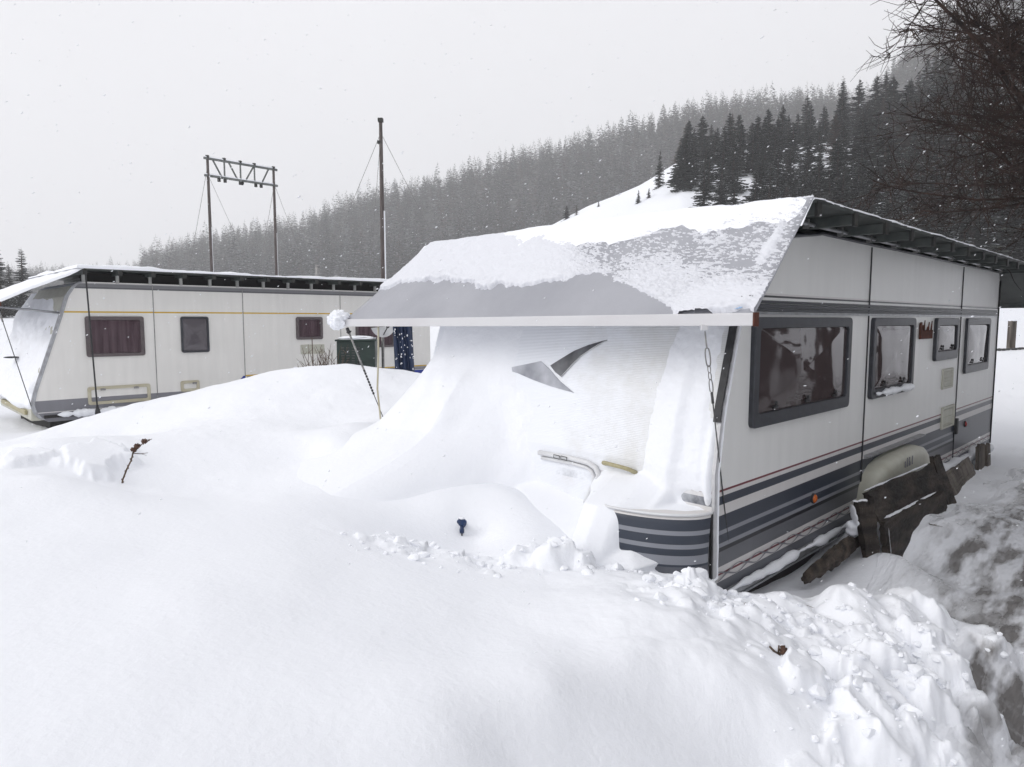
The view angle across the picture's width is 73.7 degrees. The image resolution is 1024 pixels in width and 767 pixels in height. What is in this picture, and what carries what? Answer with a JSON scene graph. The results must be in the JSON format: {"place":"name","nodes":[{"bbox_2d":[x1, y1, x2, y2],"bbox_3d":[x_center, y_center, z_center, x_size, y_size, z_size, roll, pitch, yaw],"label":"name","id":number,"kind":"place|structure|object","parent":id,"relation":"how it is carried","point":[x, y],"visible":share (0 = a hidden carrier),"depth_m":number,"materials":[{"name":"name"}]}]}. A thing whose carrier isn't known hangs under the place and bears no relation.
{"place":"outdoors","nodes":[
{"label":"outdoors","id":0,"kind":"place"},
{"bbox_2d":[0,0,955,276],"label":"sky","id":1,"kind":"structure","parent":0,"point":[77,157],"materials":[{"name":"white"}]},
{"bbox_2d":[0,320,1023,766],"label":"ground","id":2,"kind":"structure","parent":0,"point":[212,610],"depth_m":2.46,"materials":[{"name":"snow"}]},
{"bbox_2d":[0,282,430,427],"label":"caravan","id":3,"kind":"object","parent":2,"relation":"on","point":[211,327],"visible":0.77,"depth_m":10.82,"materials":[{"name":"beige paint"}]},
{"bbox_2d":[0,293,66,408],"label":"snow drift","id":4,"kind":"object","parent":3,"relation":"on","point":[30,335],"visible":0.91,"depth_m":10.40,"materials":[{"name":"white"}]},
{"bbox_2d":[58,406,119,416],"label":"snow on step","id":5,"kind":"structure","parent":3,"relation":"on","point":[85,412],"depth_m":9.93,"materials":[{"name":"white"}]},
{"bbox_2d":[84,316,144,356],"bbox_3d":[-5.928,-0.705,10.222,0.785,0.595,0.030,-5,7,-44],"label":"window","id":6,"kind":"structure","parent":3,"relation":"in","point":[113,340],"depth_m":10.22,"materials":[{"name":"black"}]},
{"bbox_2d":[0,268,382,305],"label":"protective roof","id":7,"kind":"structure","parent":3,"relation":"on","point":[140,277],"depth_m":11.29,"materials":[{"name":"grey plastic"}]},
{"bbox_2d":[0,264,86,301],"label":"snow crust","id":8,"kind":"object","parent":7,"relation":"on","point":[18,288],"visible":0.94,"depth_m":9.67,"materials":[{"name":"white"}]},
{"bbox_2d":[84,271,100,414],"bbox_3d":[-6.006,-0.558,9.801,0.087,2.090,0.089,0,5,0],"label":"guy cable","id":9,"kind":"object","parent":7,"relation":"hanging from","point":[97,410],"visible":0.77,"depth_m":9.79,"materials":[{"name":"black metal"}]},
{"bbox_2d":[28,264,387,281],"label":"roof snow","id":10,"kind":"structure","parent":7,"relation":"on","point":[126,267],"depth_m":10.72,"materials":[{"name":"snow"}]},
{"bbox_2d":[180,317,209,352],"bbox_3d":[-5.108,-0.789,11.021,0.435,0.575,0.030,-5,7,-44],"label":"window","id":11,"kind":"structure","parent":3,"relation":"in","point":[194,330],"depth_m":11.01,"materials":[{"name":"grey"}]},
{"bbox_2d":[296,317,322,339],"bbox_3d":[-3.674,-1.004,12.412,0.520,0.405,0.030,-5,7,-44],"label":"window","id":12,"kind":"structure","parent":3,"relation":"in","point":[306,327],"depth_m":12.41,"materials":[{"name":"black"}]},
{"bbox_2d":[355,326,393,346],"bbox_3d":[-2.675,-1.003,13.393,0.880,0.590,0.030,-5,7,-44],"label":"window","id":13,"kind":"structure","parent":3,"relation":"in","point":[360,330],"depth_m":13.33,"materials":[{"name":"black"}]},
{"bbox_2d":[189,155,308,275],"bbox_3d":[-9.816,-4.250,26.570,1.016,8.231,7.216,3,6,32],"label":"timber gantry","id":14,"kind":"object","parent":2,"relation":"on","point":[225,178],"visible":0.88,"depth_m":25.25,"materials":[{"name":"grey"}]},
{"bbox_2d":[322,118,435,278],"bbox_3d":[-3.975,-4.024,20.864,5.250,7.243,2.279,1,5,14],"label":"timber mast","id":15,"kind":"object","parent":2,"relation":"on","point":[382,225],"visible":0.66,"depth_m":19.61,"materials":[{"name":"weathered wood"},{"name":"galvanised steel"},{"name":"snow"}]},
{"bbox_2d":[297,326,741,581],"bbox_3d":[-1.335,0.192,5.591,6.780,1.780,6.324,-5,7,-44],"label":"snow drift","id":16,"kind":"object","parent":2,"relation":"on","point":[475,376],"visible":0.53,"depth_m":4.49,"materials":[{"name":"white"}]},
{"bbox_2d":[121,438,150,482],"bbox_3d":[-2.358,0.510,4.280,0.216,0.339,0.037,0,5,0],"label":"larch twig","id":17,"kind":"object","parent":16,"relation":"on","point":[136,447],"visible":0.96,"depth_m":4.27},
{"bbox_2d":[297,338,348,366],"bbox_3d":[-2.467,-0.288,8.925,0.667,0.625,0.774,0,5,0],"label":"bare bush","id":18,"kind":"object","parent":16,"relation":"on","point":[323,359],"visible":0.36,"depth_m":8.81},
{"bbox_2d":[335,339,377,366],"bbox_3d":[-2.135,-0.173,9.474,0.550,0.885,0.440,-1,5,-6],"label":"green cabinet","id":19,"kind":"object","parent":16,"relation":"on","point":[367,355],"visible":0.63,"depth_m":9.25,"materials":[{"name":"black metal"}]},
{"bbox_2d":[371,326,392,367],"bbox_3d":[-1.770,-0.322,9.513,0.306,1.374,0.236,3,6,27],"label":"satellite dish","id":20,"kind":"object","parent":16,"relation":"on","point":[385,331],"visible":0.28,"depth_m":9.52,"materials":[{"name":"metal"}]},
{"bbox_2d":[370,326,414,371],"bbox_3d":[-1.593,-0.225,9.193,0.601,1.241,0.120,-1,5,-12],"label":"navy tarp screen","id":21,"kind":"object","parent":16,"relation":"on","point":[402,341],"visible":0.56,"depth_m":9.20,"materials":[{"name":"blue"}]},
{"bbox_2d":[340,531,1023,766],"bbox_3d":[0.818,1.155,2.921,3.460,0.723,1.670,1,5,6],"label":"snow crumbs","id":22,"kind":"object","parent":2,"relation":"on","point":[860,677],"visible":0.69,"depth_m":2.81,"materials":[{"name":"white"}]},
{"bbox_2d":[433,232,1000,592],"bbox_3d":[2.426,-0.029,6.501,6.793,2.251,2.655,-5,7,-44],"label":"caravan","id":23,"kind":"object","parent":2,"relation":"on","point":[790,480],"visible":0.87,"depth_m":4.35,"materials":[{"name":"paint"}]},
{"bbox_2d":[343,197,1023,326],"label":"protective roof","id":24,"kind":"structure","parent":23,"relation":"on","point":[575,300],"depth_m":4.22,"materials":[{"name":"grey plastic"}]},
{"bbox_2d":[327,309,349,329],"bbox_3d":[-1.444,-0.534,5.722,0.193,0.179,0.239,-5,7,-44],"label":"snow lump","id":25,"kind":"object","parent":24,"relation":"on","point":[336,318],"visible":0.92,"depth_m":5.66,"materials":[{"name":"white"}]},
{"bbox_2d":[346,327,382,416],"bbox_3d":[-1.189,-0.075,5.567,0.486,0.759,0.034,4,7,38],"label":"guy cable","id":26,"kind":"object","parent":24,"relation":"hanging from","point":[354,346],"visible":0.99,"depth_m":5.59,"materials":[{"name":"black metal"}]},
{"bbox_2d":[376,326,380,418],"bbox_3d":[-1.043,-0.032,5.414,0.081,0.863,0.032,2,6,19],"label":"slack rope","id":27,"kind":"object","parent":24,"relation":"hanging from","point":[378,371],"visible":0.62,"depth_m":5.41,"materials":[{"name":"beige plastic"}]},
{"bbox_2d":[378,195,813,313],"bbox_3d":[0.076,-0.756,4.600,0.664,0.666,3.576,-5,7,-44],"label":"snow crust","id":28,"kind":"object","parent":24,"relation":"on","point":[487,261],"visible":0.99,"depth_m":4.08,"materials":[{"name":"white"}]},
{"bbox_2d":[701,325,728,539],"bbox_3d":[1.087,0.442,3.557,0.035,1.492,0.489,5,7,42],"label":"guy cable","id":29,"kind":"object","parent":24,"relation":"hanging from","point":[704,327],"visible":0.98,"depth_m":3.43,"materials":[{"name":"metal"}]},
{"bbox_2d":[421,197,1023,261],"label":"roof snow","id":30,"kind":"structure","parent":24,"relation":"on","point":[611,230],"depth_m":4.11,"materials":[{"name":"snow"}]},
{"bbox_2d":[748,317,852,428],"bbox_3d":[1.827,-0.101,4.230,1.425,0.615,0.038,-5,7,-44],"label":"window","id":31,"kind":"structure","parent":23,"relation":"in","point":[822,346],"depth_m":4.12,"materials":[{"name":"grey"}]},
{"bbox_2d":[729,383,993,589],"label":"snow on skirt","id":32,"kind":"structure","parent":23,"relation":"on","point":[784,560],"depth_m":4.49,"materials":[{"name":"white"}]},
{"bbox_2d":[867,318,916,398],"bbox_3d":[3.010,-0.213,5.385,1.010,0.605,0.038,-5,7,-44],"label":"window","id":33,"kind":"structure","parent":23,"relation":"in","point":[886,358],"depth_m":5.31,"materials":[{"name":"grey"}]},
{"bbox_2d":[919,320,932,338],"bbox_3d":[3.618,-0.471,5.965,0.360,0.160,0.016,-5,7,-44],"label":"decal","id":34,"kind":"object","parent":23,"relation":"attached to","point":[927,333],"depth_m":5.92,"materials":[{"name":"plastic"}]},
{"bbox_2d":[932,318,959,360],"bbox_3d":[4.097,-0.419,6.433,0.770,0.390,0.038,-5,7,-44],"label":"window","id":35,"kind":"structure","parent":23,"relation":"in","point":[945,343],"depth_m":6.38,"materials":[{"name":"grey"}]},
{"bbox_2d":[962,318,990,373],"bbox_3d":[4.976,-0.412,7.298,1.030,0.565,0.038,-5,7,-44],"label":"window","id":36,"kind":"structure","parent":23,"relation":"in","point":[977,330],"depth_m":7.22,"materials":[{"name":"grey"}]},
{"bbox_2d":[801,535,859,583],"bbox_3d":[2.157,1.073,4.413,1.150,0.169,0.086,-5,7,-43],"label":"bark slab","id":37,"kind":"object","parent":2,"relation":"on","point":[835,555],"depth_m":4.21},
{"bbox_2d":[814,0,1023,289],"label":"larch tree","id":38,"kind":"object","parent":2,"relation":"on","point":[1008,47],"visible":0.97,"depth_m":6.96,"materials":[{"name":"brown plant"}]},
{"bbox_2d":[975,444,981,469],"bbox_3d":[4.819,0.836,7.055,0.054,0.424,0.145,5,8,45],"label":"wooden stake","id":39,"kind":"object","parent":2,"relation":"on","point":[978,456],"visible":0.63,"depth_m":7.01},
{"bbox_2d":[1006,320,1016,347],"bbox_3d":[11.600,-0.984,15.877,0.150,0.979,0.150,0,5,0],"label":"fence post","id":40,"kind":"object","parent":2,"relation":"on","point":[1011,333],"visible":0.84,"depth_m":15.81,"materials":[{"name":"brown"}]},
{"bbox_2d":[0,0,1023,329],"bbox_3d":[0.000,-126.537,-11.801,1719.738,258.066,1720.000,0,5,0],"label":"hills","id":41,"kind":"structure","parent":0,"point":[664,198],"depth_m":102.06,"materials":[{"name":"snow"}]},
{"bbox_2d":[0,254,20,317],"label":"spruce tree","id":42,"kind":"object","parent":41,"relation":"on","point":[5,313],"visible":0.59,"depth_m":61.59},
{"bbox_2d":[10,249,32,311],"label":"spruce tree","id":43,"kind":"object","parent":41,"relation":"on","point":[21,298],"visible":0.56,"depth_m":65.17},
{"bbox_2d":[0,0,1023,300],"bbox_3d":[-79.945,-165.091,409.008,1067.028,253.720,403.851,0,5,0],"label":"forest","id":44,"kind":"object","parent":41,"relation":"on","point":[572,162],"visible":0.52,"depth_m":372.52,"materials":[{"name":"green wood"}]},
{"bbox_2d":[652,152,664,190],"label":"spruce tree","id":45,"kind":"object","parent":41,"relation":"on","point":[659,173],"visible":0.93,"depth_m":85.85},
{"bbox_2d":[666,137,701,191],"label":"spruce tree","id":46,"kind":"object","parent":41,"relation":"on","point":[688,175],"visible":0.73,"depth_m":77.77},
{"bbox_2d":[672,140,696,192],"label":"spruce tree","id":47,"kind":"object","parent":41,"relation":"on","point":[685,168],"visible":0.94,"depth_m":77.56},
{"bbox_2d":[688,135,706,181],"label":"spruce tree","id":48,"kind":"object","parent":41,"relation":"on","point":[695,153],"visible":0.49,"depth_m":80.25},
{"bbox_2d":[688,164,718,207],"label":"spruce tree","id":49,"kind":"object","parent":41,"relation":"on","point":[703,197],"visible":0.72,"depth_m":67.17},
{"bbox_2d":[694,114,713,159],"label":"spruce tree","id":50,"kind":"object","parent":41,"relation":"on","point":[701,139],"visible":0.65,"depth_m":95.36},
{"bbox_2d":[698,152,716,191],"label":"spruce tree","id":51,"kind":"object","parent":41,"relation":"on","point":[710,175],"visible":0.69,"depth_m":75.56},
{"bbox_2d":[712,180,728,204],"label":"spruce tree","id":52,"kind":"object","parent":41,"relation":"on","point":[721,196],"visible":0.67,"depth_m":67.69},
{"bbox_2d":[710,162,732,205],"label":"spruce tree","id":53,"kind":"object","parent":41,"relation":"on","point":[720,178],"visible":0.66,"depth_m":69.49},
{"bbox_2d":[711,126,737,178],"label":"spruce tree","id":54,"kind":"object","parent":41,"relation":"on","point":[724,148],"visible":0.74,"depth_m":79.97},
{"bbox_2d":[715,113,737,158],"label":"spruce tree","id":55,"kind":"object","parent":41,"relation":"on","point":[729,124],"visible":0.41,"depth_m":90.80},
{"bbox_2d":[724,139,748,192],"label":"spruce tree","id":56,"kind":"object","parent":41,"relation":"on","point":[732,176],"visible":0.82,"depth_m":74.06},
{"bbox_2d":[735,123,749,166],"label":"spruce tree","id":57,"kind":"object","parent":41,"relation":"on","point":[741,141],"visible":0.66,"depth_m":83.54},
{"bbox_2d":[741,129,761,173],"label":"spruce tree","id":58,"kind":"object","parent":41,"relation":"on","point":[751,160],"visible":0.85,"depth_m":80.47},
{"bbox_2d":[746,175,763,201],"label":"spruce tree","id":59,"kind":"object","parent":41,"relation":"on","point":[753,191],"visible":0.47,"depth_m":64.59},
{"bbox_2d":[741,116,773,166],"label":"spruce tree","id":60,"kind":"object","parent":41,"relation":"on","point":[760,137],"visible":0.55,"depth_m":83.06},
{"bbox_2d":[740,157,776,203],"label":"spruce tree","id":61,"kind":"object","parent":41,"relation":"on","point":[761,174],"visible":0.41,"depth_m":65.79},
{"bbox_2d":[749,136,775,178],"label":"spruce tree","id":62,"kind":"object","parent":41,"relation":"on","point":[766,156],"visible":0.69,"depth_m":78.25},
{"bbox_2d":[759,110,775,148],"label":"spruce tree","id":63,"kind":"object","parent":41,"relation":"on","point":[768,127],"visible":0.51,"depth_m":87.74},
{"bbox_2d":[758,163,783,199],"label":"spruce tree","id":64,"kind":"object","parent":41,"relation":"on","point":[769,195],"visible":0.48,"depth_m":63.89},
{"bbox_2d":[768,127,785,166],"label":"spruce tree","id":65,"kind":"object","parent":41,"relation":"on","point":[774,143],"visible":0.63,"depth_m":82.33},
{"bbox_2d":[769,117,789,156],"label":"spruce tree","id":66,"kind":"object","parent":41,"relation":"on","point":[778,127],"visible":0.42,"depth_m":86.55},
{"bbox_2d":[766,146,793,196],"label":"spruce tree","id":67,"kind":"object","parent":41,"relation":"on","point":[780,180],"visible":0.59,"depth_m":69.75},
{"bbox_2d":[779,156,799,193],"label":"spruce tree","id":68,"kind":"object","parent":41,"relation":"on","point":[788,180],"visible":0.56,"depth_m":72.71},
{"bbox_2d":[780,146,800,195],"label":"spruce tree","id":69,"kind":"object","parent":41,"relation":"on","point":[792,157],"visible":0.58,"depth_m":73.04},
{"bbox_2d":[782,122,804,163],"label":"spruce tree","id":70,"kind":"object","parent":41,"relation":"on","point":[794,146],"visible":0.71,"depth_m":83.74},
{"bbox_2d":[792,155,814,195],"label":"spruce tree","id":71,"kind":"object","parent":41,"relation":"on","point":[806,172],"visible":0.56,"depth_m":70.08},
{"bbox_2d":[791,133,822,189],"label":"spruce tree","id":72,"kind":"object","parent":41,"relation":"on","point":[813,158],"visible":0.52,"depth_m":73.31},
{"bbox_2d":[800,104,818,143],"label":"spruce tree","id":73,"kind":"object","parent":41,"relation":"on","point":[812,122],"visible":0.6,"depth_m":101.10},
{"bbox_2d":[801,151,830,198],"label":"spruce tree","id":74,"kind":"object","parent":41,"relation":"on","point":[818,179],"visible":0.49,"depth_m":64.02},
{"bbox_2d":[812,122,827,152],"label":"spruce tree","id":75,"kind":"object","parent":41,"relation":"on","point":[818,141],"visible":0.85,"depth_m":87.98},
{"bbox_2d":[813,107,831,143],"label":"spruce tree","id":76,"kind":"object","parent":41,"relation":"on","point":[825,129],"visible":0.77,"depth_m":98.00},
{"bbox_2d":[817,163,841,202],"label":"spruce tree","id":77,"kind":"object","parent":41,"relation":"on","point":[826,186],"visible":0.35,"depth_m":57.81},
{"bbox_2d":[811,138,853,202],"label":"spruce tree","id":78,"kind":"object","parent":41,"relation":"on","point":[835,171],"visible":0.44,"depth_m":63.68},
{"bbox_2d":[823,114,851,163],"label":"larch tree","id":79,"kind":"object","parent":41,"relation":"on","point":[835,129],"visible":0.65,"depth_m":82.03,"materials":[{"name":"plant"}]},
{"bbox_2d":[826,94,854,142],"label":"spruce tree","id":80,"kind":"object","parent":41,"relation":"on","point":[843,114],"visible":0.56,"depth_m":95.74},
{"bbox_2d":[831,78,855,136],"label":"spruce tree","id":81,"kind":"object","parent":41,"relation":"on","point":[843,92],"visible":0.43,"depth_m":108.75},
{"bbox_2d":[833,165,861,209],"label":"spruce tree","id":82,"kind":"object","parent":41,"relation":"on","point":[842,176],"visible":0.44,"depth_m":57.13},
{"bbox_2d":[844,133,876,187],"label":"spruce tree","id":83,"kind":"object","parent":41,"relation":"on","point":[861,146],"visible":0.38,"depth_m":66.65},
{"bbox_2d":[849,80,873,136],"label":"spruce tree","id":84,"kind":"object","parent":41,"relation":"on","point":[857,110],"visible":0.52,"depth_m":111.72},
{"bbox_2d":[846,114,882,176],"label":"spruce tree","id":85,"kind":"object","parent":41,"relation":"on","point":[863,128],"visible":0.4,"depth_m":73.71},
{"bbox_2d":[854,163,895,217],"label":"spruce tree","id":86,"kind":"object","parent":41,"relation":"on","point":[875,202],"visible":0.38,"depth_m":55.99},
{"bbox_2d":[866,76,884,126],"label":"spruce tree","id":87,"kind":"object","parent":41,"relation":"on","point":[876,87],"visible":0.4,"depth_m":112.61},
{"bbox_2d":[871,70,890,125],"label":"spruce tree","id":88,"kind":"object","parent":41,"relation":"on","point":[885,87],"visible":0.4,"depth_m":107.61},
{"bbox_2d":[863,124,906,217],"bbox_3d":[34.413,-19.044,63.785,5.962,10.585,7.211,6,9,39],"label":"spruce tree","id":89,"kind":"object","parent":41,"relation":"on","point":[886,153],"visible":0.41,"depth_m":63.16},
{"bbox_2d":[872,169,908,223],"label":"spruce tree","id":90,"kind":"object","parent":41,"relation":"on","point":[888,207],"visible":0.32,"depth_m":53.02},
{"bbox_2d":[879,74,903,128],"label":"spruce tree","id":91,"kind":"object","parent":41,"relation":"on","point":[893,94],"visible":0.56,"depth_m":102.06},
{"bbox_2d":[891,81,918,142],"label":"spruce tree","id":92,"kind":"object","parent":41,"relation":"on","point":[908,96],"visible":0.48,"depth_m":86.71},
{"bbox_2d":[898,136,921,190],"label":"spruce tree","id":93,"kind":"object","parent":41,"relation":"on","point":[916,143],"visible":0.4,"depth_m":69.27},
{"bbox_2d":[899,88,927,155],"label":"spruce tree","id":94,"kind":"object","parent":41,"relation":"on","point":[920,98],"visible":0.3,"depth_m":81.08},
{"bbox_2d":[896,160,942,231],"bbox_3d":[29.959,-11.757,51.100,5.431,9.957,6.386,-4,7,-37],"label":"spruce tree","id":95,"kind":"object","parent":41,"relation":"on","point":[911,211],"visible":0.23,"depth_m":50.71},
{"bbox_2d":[914,58,932,97],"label":"spruce tree","id":96,"kind":"object","parent":41,"relation":"on","point":[924,81],"visible":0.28,"depth_m":107.75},
{"bbox_2d":[902,127,956,231],"bbox_3d":[36.530,-16.985,59.379,4.894,11.089,5.921,-3,7,-15],"label":"spruce tree","id":97,"kind":"object","parent":41,"relation":"on","point":[931,155],"visible":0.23,"depth_m":58.83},
{"bbox_2d":[911,75,957,150],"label":"spruce tree","id":98,"kind":"object","parent":41,"relation":"on","point":[940,83],"visible":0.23,"depth_m":74.60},
{"bbox_2d":[900,156,974,242],"bbox_3d":[29.570,-10.919,48.217,6.294,10.624,6.062,4,7,33],"label":"spruce tree","id":99,"kind":"object","parent":41,"relation":"on","point":[936,231],"visible":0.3,"depth_m":47.99,"materials":[{"name":"plant"}]},
{"bbox_2d":[925,120,967,206],"bbox_3d":[39.054,-18.641,62.172,5.952,11.015,6.660,4,6,27],"label":"spruce tree","id":100,"kind":"object","parent":41,"relation":"on","point":[943,142],"visible":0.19,"depth_m":61.38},
{"bbox_2d":[945,112,980,204],"bbox_3d":[40.501,-18.776,61.235,4.747,11.873,5.312,-2,4,0],"label":"spruce tree","id":101,"kind":"object","parent":41,"relation":"on","point":[959,146],"visible":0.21,"depth_m":61.19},
{"bbox_2d":[952,44,979,120],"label":"spruce tree","id":102,"kind":"object","parent":41,"relation":"on","point":[959,90],"visible":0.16,"depth_m":99.04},
{"bbox_2d":[940,127,1010,254],"bbox_3d":[32.726,-11.927,48.436,6.109,12.743,5.014,2,6,20],"label":"spruce tree","id":103,"kind":"object","parent":41,"relation":"on","point":[973,229],"visible":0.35,"depth_m":48.16,"materials":[{"name":"plant"}]},
{"bbox_2d":[954,144,1012,244],"bbox_3d":[35.807,-13.120,52.240,5.948,11.263,4.917,-3,5,-43],"label":"spruce tree","id":104,"kind":"object","parent":41,"relation":"on","point":[994,215],"visible":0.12,"depth_m":51.65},
{"bbox_2d":[965,120,1023,259],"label":"spruce tree","id":105,"kind":"object","parent":41,"relation":"on","point":[1016,221],"visible":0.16,"depth_m":50.69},
{"bbox_2d":[987,155,1023,260],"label":"spruce tree","id":106,"kind":"object","parent":41,"relation":"on","point":[1014,253],"visible":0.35,"depth_m":49.21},
{"bbox_2d":[0,0,1023,750],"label":"falling snow","id":107,"kind":"structure","parent":0,"point":[498,224],"depth_m":5.00,"materials":[{"name":"snow"}]},
{"bbox_2d":[866,466,1023,766],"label":"path","id":108,"kind":"structure","parent":0,"point":[966,560],"depth_m":4.05,"materials":[{"name":"snow"},{"name":"gravel"}]},
{"bbox_2d":[854,496,879,557],"bbox_3d":[2.284,1.038,4.375,0.156,0.621,0.141,-2,6,-19],"label":"end plank","id":109,"kind":"object","parent":108,"relation":"on","point":[869,544],"visible":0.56,"depth_m":4.36,"materials":[{"name":"wood"}]},
{"bbox_2d":[878,490,946,556],"bbox_3d":[2.889,1.024,4.857,1.380,0.359,0.104,-5,7,-43],"label":"board","id":110,"kind":"object","parent":108,"relation":"on","point":[902,525],"visible":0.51,"depth_m":4.65,"materials":[{"name":"wood"}]},
{"bbox_2d":[862,463,946,521],"bbox_3d":[2.879,0.810,4.963,1.502,0.304,0.127,-5,7,-43],"label":"board","id":111,"kind":"object","parent":110,"relation":"on","point":[900,492],"visible":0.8,"depth_m":4.88,"materials":[{"name":"wood"}]},
{"bbox_2d":[845,464,935,551],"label":"snow on boards","id":112,"kind":"structure","parent":111,"relation":"on","point":[851,530],"depth_m":4.41,"materials":[{"name":"white"}]},
{"bbox_2d":[929,454,956,504],"bbox_3d":[3.513,0.865,5.529,0.361,0.591,0.166,0,5,0],"label":"short plank","id":113,"kind":"object","parent":108,"relation":"on","point":[936,461],"visible":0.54,"depth_m":5.51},
{"bbox_2d":[946,456,975,495],"bbox_3d":[4.164,0.889,6.370,0.158,0.225,1.318,5,7,42],"label":"pale board","id":114,"kind":"object","parent":108,"relation":"on","point":[961,475],"visible":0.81,"depth_m":6.39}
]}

